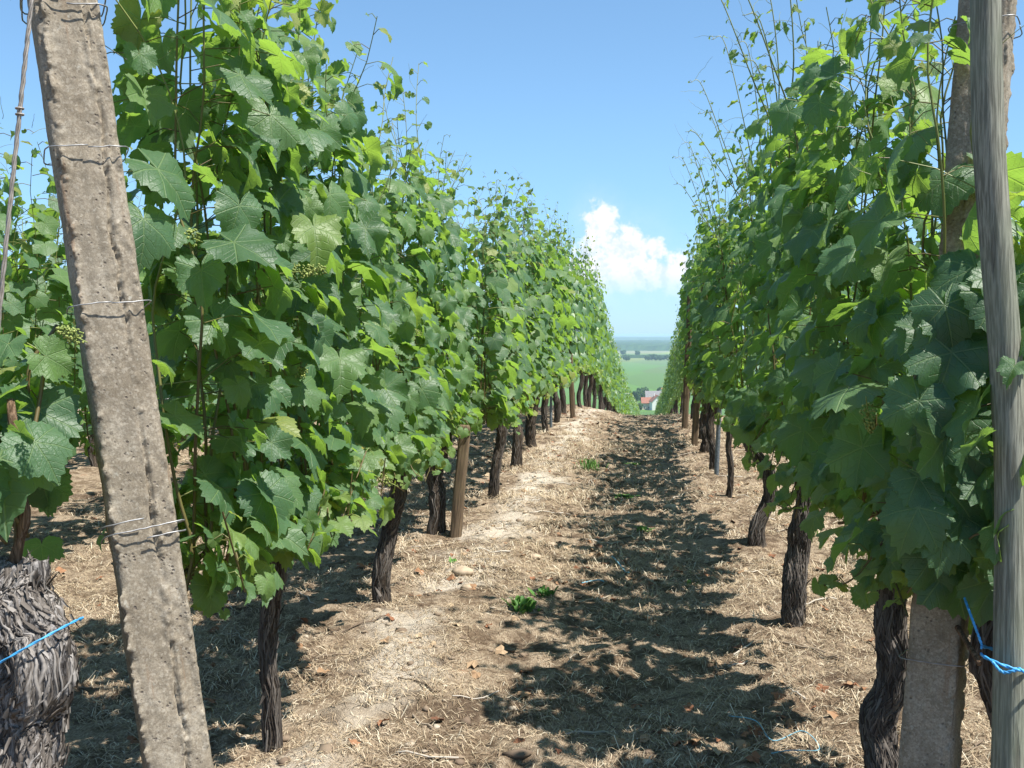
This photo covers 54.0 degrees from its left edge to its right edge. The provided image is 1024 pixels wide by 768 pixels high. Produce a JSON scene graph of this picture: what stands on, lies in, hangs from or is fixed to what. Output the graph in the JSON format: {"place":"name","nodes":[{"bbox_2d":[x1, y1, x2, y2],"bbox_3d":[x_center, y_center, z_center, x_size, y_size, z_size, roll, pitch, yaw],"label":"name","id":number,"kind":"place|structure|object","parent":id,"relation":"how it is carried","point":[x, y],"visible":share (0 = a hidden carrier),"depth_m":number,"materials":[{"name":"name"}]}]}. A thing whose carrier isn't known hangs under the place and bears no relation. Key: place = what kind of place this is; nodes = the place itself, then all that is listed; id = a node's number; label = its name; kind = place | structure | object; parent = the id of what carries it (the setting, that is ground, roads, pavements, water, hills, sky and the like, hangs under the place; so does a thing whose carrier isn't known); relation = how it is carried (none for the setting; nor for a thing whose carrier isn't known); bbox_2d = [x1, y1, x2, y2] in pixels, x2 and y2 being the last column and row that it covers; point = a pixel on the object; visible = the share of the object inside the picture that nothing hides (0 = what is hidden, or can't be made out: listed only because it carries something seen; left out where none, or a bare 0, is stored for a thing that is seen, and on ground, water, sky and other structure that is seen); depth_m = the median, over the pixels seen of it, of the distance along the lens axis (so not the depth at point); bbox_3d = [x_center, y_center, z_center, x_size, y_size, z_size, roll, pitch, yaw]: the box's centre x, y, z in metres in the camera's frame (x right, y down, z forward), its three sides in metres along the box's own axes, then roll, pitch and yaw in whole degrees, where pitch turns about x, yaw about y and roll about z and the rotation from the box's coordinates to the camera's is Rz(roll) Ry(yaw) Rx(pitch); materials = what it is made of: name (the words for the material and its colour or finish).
{"place":"outdoors","nodes":[
{"label":"outdoors","id":0,"kind":"place"},
{"bbox_2d":[158,367,385,400],"bbox_3d":[1.600,0.337,20.449,0.194,2.471,36.990,0,3,8],"label":"trellis wire","id":1,"kind":"object","parent":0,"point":[200,393],"visible":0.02,"depth_m":2.61,"materials":[{"name":"metal"}]},
{"bbox_2d":[0,335,990,767],"bbox_3d":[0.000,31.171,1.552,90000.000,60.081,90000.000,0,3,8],"label":"ground","id":2,"kind":"structure","parent":0,"point":[518,635],"depth_m":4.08,"materials":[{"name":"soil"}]},
{"bbox_2d":[0,166,60,382],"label":"grapevine","id":3,"kind":"object","parent":2,"relation":"on","point":[42,288],"visible":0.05,"depth_m":7.98,"materials":[{"name":"green plant"}]},
{"bbox_2d":[0,97,73,386],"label":"grapevine","id":4,"kind":"object","parent":2,"relation":"on","point":[18,324],"visible":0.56,"depth_m":5.01,"materials":[{"name":"green plant"}]},
{"bbox_2d":[6,241,79,374],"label":"grapevine","id":5,"kind":"object","parent":2,"relation":"on","point":[67,316],"visible":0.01,"depth_m":11.95,"materials":[{"name":"green plant"}]},
{"bbox_2d":[0,322,87,767],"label":"grapevine","id":6,"kind":"object","parent":2,"relation":"on","point":[41,429],"visible":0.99,"depth_m":1.85,"materials":[{"name":"green plant"}]},
{"bbox_2d":[0,616,83,663],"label":"blue twine","id":7,"kind":"object","parent":6,"relation":"attached to","point":[45,636],"visible":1,"depth_m":1.81,"materials":[{"name":"blue plastic"}]},
{"bbox_2d":[32,185,138,466],"bbox_3d":[-3.874,-0.585,9.348,0.622,2.837,1.947,0,3,8],"label":"grapevine","id":8,"kind":"object","parent":2,"relation":"on","point":[92,460],"visible":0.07,"depth_m":8.96,"materials":[{"name":"green plant"}]},
{"bbox_2d":[0,120,215,460],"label":"grapevine","id":9,"kind":"object","parent":2,"relation":"on","point":[75,379],"visible":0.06,"depth_m":5.47,"materials":[{"name":"green plant"}]},
{"bbox_2d":[20,0,213,767],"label":"concrete post","id":10,"kind":"object","parent":2,"relation":"on","point":[84,146],"visible":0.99,"depth_m":1.99,"materials":[{"name":"concrete"}]},
{"bbox_2d":[0,0,33,327],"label":"guy wire","id":11,"kind":"object","parent":10,"relation":"attached to","point":[19,109],"visible":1,"depth_m":1.69,"materials":[{"name":"grey metal"}]},
{"bbox_2d":[105,45,476,247],"bbox_3d":[1.544,-0.462,20.417,0.081,2.471,36.990,0,3,8],"label":"trellis wire","id":12,"kind":"object","parent":10,"relation":"attached to","point":[179,93],"visible":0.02,"depth_m":2.50,"materials":[{"name":"metal"}]},
{"bbox_2d":[141,285,222,448],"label":"grapevine","id":13,"kind":"object","parent":2,"relation":"on","point":[150,322],"visible":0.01,"depth_m":10.77,"materials":[{"name":"green plant"}]},
{"bbox_2d":[22,0,408,753],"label":"grapevine","id":14,"kind":"object","parent":2,"relation":"on","point":[260,514],"visible":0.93,"depth_m":2.60,"materials":[{"name":"green plant"}]},
{"bbox_2d":[162,202,281,447],"bbox_3d":[-2.188,-0.362,7.715,0.611,2.548,2.010,0,3,8],"label":"grapevine","id":15,"kind":"object","parent":2,"relation":"on","point":[210,398],"visible":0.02,"depth_m":7.21,"materials":[{"name":"green plant"}]},
{"bbox_2d":[341,273,372,423],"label":"grapevine","id":16,"kind":"object","parent":2,"relation":"on","point":[361,326],"depth_m":10.86,"materials":[{"name":"green plant"}]},
{"bbox_2d":[262,53,457,603],"bbox_3d":[-0.622,-0.201,4.490,0.625,2.548,1.968,0,3,8],"label":"grapevine","id":17,"kind":"object","parent":2,"relation":"on","point":[415,453],"visible":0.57,"depth_m":4.55,"materials":[{"name":"green plant"}]},
{"bbox_2d":[362,61,488,534],"bbox_3d":[-0.468,-0.393,6.137,0.625,2.734,1.961,0,3,8],"label":"grapevine","id":18,"kind":"object","parent":2,"relation":"on","point":[459,370],"visible":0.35,"depth_m":6.07,"materials":[{"name":"green plant"}]},
{"bbox_2d":[450,424,470,537],"bbox_3d":[-0.316,0.628,6.096,0.151,0.767,0.085,-1,3,-22],"label":"wooden stake","id":19,"kind":"object","parent":2,"relation":"on","point":[457,514],"visible":0.89,"depth_m":6.07,"materials":[{"name":"brown wood"}]},
{"bbox_2d":[451,566,473,575],"bbox_3d":[-0.249,0.950,5.081,0.113,0.054,0.094,0,3,8],"label":"stone","id":20,"kind":"object","parent":2,"relation":"on","point":[462,570],"visible":0.95,"depth_m":5.06,"materials":[{"name":"beige stone"}]},
{"bbox_2d":[446,265,480,396],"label":"grapevine","id":21,"kind":"object","parent":2,"relation":"on","point":[474,356],"visible":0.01,"depth_m":17.06,"materials":[{"name":"green plant"}]},
{"bbox_2d":[460,583,475,589],"bbox_3d":[-0.209,0.982,4.847,0.080,0.041,0.063,0,3,8],"label":"stone","id":22,"kind":"object","parent":2,"relation":"on","point":[466,586],"visible":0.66,"depth_m":4.83,"materials":[{"name":"beige stone"}]},
{"bbox_2d":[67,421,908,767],"bbox_3d":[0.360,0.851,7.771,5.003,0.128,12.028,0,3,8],"label":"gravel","id":23,"kind":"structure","parent":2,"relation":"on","point":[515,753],"depth_m":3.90,"materials":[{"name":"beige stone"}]},
{"bbox_2d":[457,169,537,498],"bbox_3d":[-0.146,-0.365,7.721,0.598,2.603,1.892,0,3,8],"label":"grapevine","id":24,"kind":"object","parent":2,"relation":"on","point":[498,402],"visible":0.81,"depth_m":7.31,"materials":[{"name":"green plant"}]},
{"bbox_2d":[479,169,550,466],"bbox_3d":[0.011,-0.585,9.332,0.598,2.854,1.823,0,3,8],"label":"grapevine","id":25,"kind":"object","parent":2,"relation":"on","point":[534,273],"visible":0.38,"depth_m":9.35,"materials":[{"name":"green plant"}]},
{"bbox_2d":[54,410,978,767],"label":"leaf litter","id":26,"kind":"object","parent":2,"relation":"on","point":[754,756],"visible":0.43,"depth_m":3.93,"materials":[{"name":"brown plant"}]},
{"bbox_2d":[501,595,540,614],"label":"weed","id":27,"kind":"object","parent":2,"relation":"on","point":[526,604],"visible":0.98,"depth_m":4.49,"materials":[{"name":"green plant"}]},
{"bbox_2d":[61,426,982,767],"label":"twig litter","id":28,"kind":"object","parent":2,"relation":"on","point":[587,600],"visible":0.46,"depth_m":4.57,"materials":[{"name":"brown wood"}]},
{"bbox_2d":[507,172,561,447],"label":"grapevine","id":29,"kind":"object","parent":2,"relation":"on","point":[547,304],"visible":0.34,"depth_m":10.90,"materials":[{"name":"green plant"}]},
{"bbox_2d":[529,554,541,559],"bbox_3d":[0.128,0.953,5.537,0.072,0.031,0.059,0,3,8],"label":"stone","id":30,"kind":"object","parent":2,"relation":"on","point":[536,556],"visible":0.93,"depth_m":5.52,"materials":[{"name":"beige stone"}]},
{"bbox_2d":[528,585,558,596],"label":"weed","id":31,"kind":"object","parent":2,"relation":"on","point":[544,590],"visible":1,"depth_m":4.74,"materials":[{"name":"green plant"}]},
{"bbox_2d":[549,396,552,427],"bbox_3d":[0.520,-0.324,13.152,0.042,1.960,0.042,1,3,8],"label":"metal post","id":32,"kind":"object","parent":2,"relation":"on","point":[550,415],"visible":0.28,"depth_m":13.17,"materials":[{"name":"grey metal"}]},
{"bbox_2d":[531,195,572,432],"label":"grapevine","id":33,"kind":"object","parent":2,"relation":"on","point":[558,369],"visible":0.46,"depth_m":12.23,"materials":[{"name":"green plant"}]},
{"bbox_2d":[547,207,580,422],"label":"grapevine","id":34,"kind":"object","parent":2,"relation":"on","point":[567,364],"visible":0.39,"depth_m":13.66,"materials":[{"name":"green plant"}]},
{"bbox_2d":[546,202,583,414],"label":"grapevine","id":35,"kind":"object","parent":2,"relation":"on","point":[575,334],"visible":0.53,"depth_m":15.02,"materials":[{"name":"green plant"}]},
{"bbox_2d":[567,340,574,417],"bbox_3d":[0.861,-0.048,14.633,0.077,1.262,0.078,-2,3,8],"label":"wooden stake","id":36,"kind":"object","parent":2,"relation":"on","point":[572,401],"visible":0.52,"depth_m":14.61,"materials":[{"name":"brown wood"}]},
{"bbox_2d":[557,213,591,408],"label":"grapevine","id":37,"kind":"object","parent":2,"relation":"on","point":[580,345],"visible":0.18,"depth_m":16.35,"materials":[{"name":"green plant"}]},
{"bbox_2d":[565,235,596,408],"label":"grapevine","id":38,"kind":"object","parent":2,"relation":"on","point":[589,349],"visible":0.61,"depth_m":18.12,"materials":[{"name":"green plant"}]},
{"bbox_2d":[577,257,603,406],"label":"grapevine","id":39,"kind":"object","parent":2,"relation":"on","point":[594,299],"visible":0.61,"depth_m":19.60,"materials":[{"name":"green plant"}]},
{"bbox_2d":[573,457,608,469],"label":"weed","id":40,"kind":"object","parent":2,"relation":"on","point":[589,464],"visible":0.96,"depth_m":9.20,"materials":[{"name":"green plant"}]},
{"bbox_2d":[579,245,605,407],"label":"grapevine","id":41,"kind":"object","parent":2,"relation":"on","point":[590,386],"visible":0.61,"depth_m":20.84,"materials":[{"name":"green plant"}]},
{"bbox_2d":[579,297,606,408],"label":"grapevine","id":42,"kind":"object","parent":2,"relation":"on","point":[596,380],"visible":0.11,"depth_m":23.35,"materials":[{"name":"green plant"}]},
{"bbox_2d":[579,252,607,407],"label":"grapevine","id":43,"kind":"object","parent":2,"relation":"on","point":[603,340],"visible":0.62,"depth_m":22.20,"materials":[{"name":"green plant"}]},
{"bbox_2d":[591,313,612,409],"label":"grapevine","id":44,"kind":"object","parent":2,"relation":"on","point":[610,344],"visible":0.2,"depth_m":26.73,"materials":[{"name":"green plant"}]},
{"bbox_2d":[592,312,613,409],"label":"grapevine","id":45,"kind":"object","parent":2,"relation":"on","point":[611,375],"visible":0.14,"depth_m":28.14,"materials":[{"name":"green plant"}]},
{"bbox_2d":[596,285,611,408],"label":"grapevine","id":46,"kind":"object","parent":2,"relation":"on","point":[606,381],"visible":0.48,"depth_m":25.23,"materials":[{"name":"green plant"}]},
{"bbox_2d":[596,311,614,408],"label":"grapevine","id":47,"kind":"object","parent":2,"relation":"on","point":[611,392],"visible":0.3,"depth_m":29.30,"materials":[{"name":"green plant"}]},
{"bbox_2d":[606,334,616,410],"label":"grapevine","id":48,"kind":"object","parent":2,"relation":"on","point":[607,403],"visible":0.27,"depth_m":31.01,"materials":[{"name":"green plant"}]},
{"bbox_2d":[609,336,620,410],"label":"grapevine","id":49,"kind":"object","parent":2,"relation":"on","point":[615,373],"visible":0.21,"depth_m":32.35,"materials":[{"name":"green plant"}]},
{"bbox_2d":[610,340,619,411],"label":"grapevine","id":50,"kind":"object","parent":2,"relation":"on","point":[615,387],"visible":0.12,"depth_m":33.87,"materials":[{"name":"green plant"}]},
{"bbox_2d":[612,342,621,412],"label":"grapevine","id":51,"kind":"object","parent":2,"relation":"on","point":[616,408],"visible":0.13,"depth_m":34.91,"materials":[{"name":"green plant"}]},
{"bbox_2d":[615,356,623,413],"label":"grapevine","id":52,"kind":"object","parent":2,"relation":"on","point":[620,398],"visible":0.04,"depth_m":38.45,"materials":[{"name":"green plant"}]},
{"bbox_2d":[618,358,624,413],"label":"grapevine","id":53,"kind":"object","parent":2,"relation":"on","point":[622,389],"visible":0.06,"depth_m":39.72,"materials":[{"name":"green plant"}]},
{"bbox_2d":[619,369,625,414],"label":"grapevine","id":54,"kind":"object","parent":2,"relation":"on","point":[624,401],"visible":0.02,"depth_m":40.73,"materials":[{"name":"green plant"}]},
{"bbox_2d":[613,493,639,498],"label":"weed","id":55,"kind":"object","parent":2,"relation":"on","point":[619,495],"visible":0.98,"depth_m":7.59,"materials":[{"name":"green plant"}]},
{"bbox_2d":[624,378,629,414],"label":"grapevine","id":56,"kind":"object","parent":2,"relation":"on","point":[627,407],"visible":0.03,"depth_m":48.16,"materials":[{"name":"green plant"}]},
{"bbox_2d":[623,354,630,360],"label":"tree","id":57,"kind":"object","parent":2,"relation":"on","point":[626,357],"visible":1,"depth_m":2280.72,"materials":[{"name":"green plant"}]},
{"bbox_2d":[632,390,640,399],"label":"tree","id":58,"kind":"object","parent":2,"relation":"on","point":[636,394],"visible":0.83,"depth_m":906.64,"materials":[{"name":"green plant"}]},
{"bbox_2d":[637,387,644,400],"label":"tree","id":59,"kind":"object","parent":2,"relation":"on","point":[642,392],"visible":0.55,"depth_m":921.22,"materials":[{"name":"green plant"}]},
{"bbox_2d":[635,525,654,531],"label":"weed","id":60,"kind":"object","parent":2,"relation":"on","point":[640,527],"visible":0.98,"depth_m":6.43,"materials":[{"name":"green plant"}]},
{"bbox_2d":[640,396,651,409],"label":"house","id":61,"kind":"structure","parent":2,"relation":"on","point":[644,401],"depth_m":790.92,"materials":[{"name":"red tile"}]},
{"bbox_2d":[644,391,660,396],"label":"house","id":62,"kind":"structure","parent":2,"relation":"on","point":[649,393],"depth_m":830.94,"materials":[{"name":"grey stone"}]},
{"bbox_2d":[649,394,659,409],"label":"house","id":63,"kind":"structure","parent":2,"relation":"on","point":[652,402],"depth_m":778.73,"materials":[{"name":"white paint"}]},
{"bbox_2d":[471,337,846,339],"bbox_3d":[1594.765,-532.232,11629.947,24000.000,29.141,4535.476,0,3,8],"label":"distant woods","id":64,"kind":"object","parent":2,"relation":"on","point":[642,338],"visible":0.08,"depth_m":9547.66,"materials":[{"name":"green plant"}]},
{"bbox_2d":[656,355,663,359],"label":"tree","id":65,"kind":"object","parent":2,"relation":"on","point":[659,357],"visible":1,"depth_m":2311.05,"materials":[{"name":"green plant"}]},
{"bbox_2d":[662,374,665,413],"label":"grapevine","id":66,"kind":"object","parent":2,"relation":"on","point":[663,405],"visible":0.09,"depth_m":42.01,"materials":[{"name":"green plant"}]},
{"bbox_2d":[665,360,670,413],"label":"grapevine","id":67,"kind":"object","parent":2,"relation":"on","point":[666,387],"visible":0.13,"depth_m":34.61,"materials":[{"name":"green plant"}]},
{"bbox_2d":[663,504,679,508],"bbox_3d":[1.137,0.887,7.164,0.131,0.061,0.093,0,3,8],"label":"stone","id":68,"kind":"object","parent":2,"relation":"on","point":[672,506],"visible":0.58,"depth_m":7.13,"materials":[{"name":"grey stone"}]},
{"bbox_2d":[665,362,679,412],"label":"grapevine","id":69,"kind":"object","parent":2,"relation":"on","point":[668,386],"visible":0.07,"depth_m":32.56,"materials":[{"name":"green plant"}]},
{"bbox_2d":[667,346,679,414],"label":"grapevine","id":70,"kind":"object","parent":2,"relation":"on","point":[669,378],"visible":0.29,"depth_m":30.41,"materials":[{"name":"green plant"}]},
{"bbox_2d":[667,344,680,413],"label":"grapevine","id":71,"kind":"object","parent":2,"relation":"on","point":[671,372],"visible":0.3,"depth_m":27.83,"materials":[{"name":"green plant"}]},
{"bbox_2d":[669,320,680,413],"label":"grapevine","id":72,"kind":"object","parent":2,"relation":"on","point":[671,357],"visible":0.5,"depth_m":26.34,"materials":[{"name":"green plant"}]},
{"bbox_2d":[672,305,682,413],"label":"grapevine","id":73,"kind":"object","parent":2,"relation":"on","point":[676,353],"visible":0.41,"depth_m":23.07,"materials":[{"name":"green plant"}]},
{"bbox_2d":[619,354,735,357],"bbox_3d":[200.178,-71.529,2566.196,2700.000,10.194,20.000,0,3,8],"label":"hedgerow trees","id":74,"kind":"object","parent":2,"relation":"on","point":[636,356],"visible":0.01,"depth_m":2543.16,"materials":[{"name":"green plant"}]},
{"bbox_2d":[676,297,681,394],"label":"grapevine","id":75,"kind":"object","parent":2,"relation":"on","point":[680,353],"depth_m":21.61,"materials":[{"name":"green plant"}]},
{"bbox_2d":[676,301,682,399],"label":"grapevine","id":76,"kind":"object","parent":2,"relation":"on","point":[679,365],"visible":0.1,"depth_m":20.18,"materials":[{"name":"green plant"}]},
{"bbox_2d":[673,332,690,400],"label":"grapevine","id":77,"kind":"object","parent":2,"relation":"on","point":[678,397],"visible":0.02,"depth_m":24.71,"materials":[{"name":"green plant"}]},
{"bbox_2d":[678,312,691,399],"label":"grapevine","id":78,"kind":"object","parent":2,"relation":"on","point":[680,387],"visible":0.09,"depth_m":18.79,"materials":[{"name":"green plant"}]},
{"bbox_2d":[679,255,694,419],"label":"grapevine","id":79,"kind":"object","parent":2,"relation":"on","point":[682,355],"visible":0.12,"depth_m":14.72,"materials":[{"name":"green plant"}]},
{"bbox_2d":[678,244,695,382],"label":"grapevine","id":80,"kind":"object","parent":2,"relation":"on","point":[682,318],"visible":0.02,"depth_m":16.65,"materials":[{"name":"green plant"}]},
{"bbox_2d":[682,280,692,428],"bbox_3d":[2.290,-0.347,13.109,0.085,2.011,0.084,2,3,8],"label":"wooden stake","id":81,"kind":"object","parent":2,"relation":"on","point":[685,411],"visible":0.47,"depth_m":13.10,"materials":[{"name":"brown wood"}]},
{"bbox_2d":[677,202,702,405],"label":"grapevine","id":82,"kind":"object","parent":2,"relation":"on","point":[682,312],"visible":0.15,"depth_m":13.27,"materials":[{"name":"green plant"}]},
{"bbox_2d":[691,286,702,445],"bbox_3d":[2.092,-0.178,11.225,0.076,1.863,0.077,4,3,8],"label":"wooden stake","id":83,"kind":"object","parent":2,"relation":"on","point":[695,426],"visible":0.3,"depth_m":11.23,"materials":[{"name":"brown wood"}]},
{"bbox_2d":[684,200,717,439],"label":"grapevine","id":84,"kind":"object","parent":2,"relation":"on","point":[689,351],"visible":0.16,"depth_m":11.95,"materials":[{"name":"green plant"}]},
{"bbox_2d":[683,213,719,452],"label":"grapevine","id":85,"kind":"object","parent":2,"relation":"on","point":[704,446],"visible":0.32,"depth_m":10.42,"materials":[{"name":"green plant"}]},
{"bbox_2d":[685,165,738,470],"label":"grapevine","id":86,"kind":"object","parent":2,"relation":"on","point":[694,317],"visible":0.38,"depth_m":9.16,"materials":[{"name":"green plant"}]},
{"bbox_2d":[669,124,756,497],"bbox_3d":[1.558,-0.529,7.660,0.726,2.896,1.915,0,3,8],"label":"grapevine","id":87,"kind":"object","parent":2,"relation":"on","point":[718,383],"visible":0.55,"depth_m":7.53,"materials":[{"name":"green plant"}]},
{"bbox_2d":[714,344,721,474],"bbox_3d":[1.831,-0.132,8.787,0.045,2.011,0.045,3,3,8],"label":"metal post","id":88,"kind":"object","parent":2,"relation":"on","point":[717,452],"visible":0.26,"depth_m":8.81,"materials":[{"name":"grey metal"}]},
{"bbox_2d":[682,17,809,547],"bbox_3d":[1.367,-0.409,5.921,0.772,2.955,2.004,0,3,8],"label":"grapevine","id":89,"kind":"object","parent":2,"relation":"on","point":[743,244],"visible":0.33,"depth_m":5.90,"materials":[{"name":"green plant"}]},
{"bbox_2d":[728,715,819,753],"bbox_3d":[0.808,1.069,3.092,0.161,0.032,0.337,-1,3,-11],"label":"plastic twine","id":90,"kind":"object","parent":2,"relation":"on","point":[781,738],"visible":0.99,"depth_m":3.05,"materials":[{"name":"plastic"}]},
{"bbox_2d":[721,0,893,627],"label":"grapevine","id":91,"kind":"object","parent":2,"relation":"on","point":[764,411],"visible":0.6,"depth_m":4.09,"materials":[{"name":"green plant"}]},
{"bbox_2d":[675,56,949,343],"bbox_3d":[3.164,-0.599,18.192,0.112,1.937,32.480,0,3,8],"label":"trellis wire","id":92,"kind":"object","parent":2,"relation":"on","point":[899,91],"visible":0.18,"depth_m":2.57,"materials":[{"name":"metal"}]},
{"bbox_2d":[837,286,854,349],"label":"grapevine","id":93,"kind":"object","parent":2,"relation":"on","point":[850,294],"depth_m":12.32,"materials":[{"name":"green plant"}]},
{"bbox_2d":[842,286,899,424],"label":"grapevine","id":94,"kind":"object","parent":2,"relation":"on","point":[855,346],"visible":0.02,"depth_m":11.62,"materials":[{"name":"green plant"}]},
{"bbox_2d":[762,0,1023,767],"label":"grapevine","id":95,"kind":"object","parent":2,"relation":"on","point":[847,246],"visible":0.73,"depth_m":2.61,"materials":[{"name":"green plant"}]},
{"bbox_2d":[871,216,930,406],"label":"grapevine","id":96,"kind":"object","parent":2,"relation":"on","point":[903,305],"visible":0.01,"depth_m":9.45,"materials":[{"name":"green plant"}]},
{"bbox_2d":[841,190,1023,726],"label":"grapevine","id":97,"kind":"object","parent":2,"relation":"on","point":[935,516],"visible":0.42,"depth_m":1.90,"materials":[{"name":"green plant"}]},
{"bbox_2d":[898,0,1022,767],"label":"concrete post","id":98,"kind":"object","parent":2,"relation":"on","point":[933,712],"visible":0.4,"depth_m":2.09,"materials":[{"name":"concrete"}]},
{"bbox_2d":[907,219,1019,302],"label":"grapevine","id":99,"kind":"object","parent":2,"relation":"on","point":[918,244],"depth_m":8.39,"materials":[{"name":"green plant"}]},
{"bbox_2d":[970,0,1023,767],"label":"wooden stake","id":100,"kind":"object","parent":2,"relation":"on","point":[1000,293],"visible":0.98,"depth_m":1.78,"materials":[{"name":"grey wood"}]},
{"bbox_2d":[963,597,1023,673],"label":"blue twine","id":101,"kind":"object","parent":100,"relation":"attached to","point":[995,663],"visible":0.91,"depth_m":1.78,"materials":[{"name":"blue plastic"}]},
{"bbox_2d":[0,0,1023,334],"label":"sky","id":102,"kind":"structure","parent":0,"point":[584,99],"materials":[{"name":"blue"}]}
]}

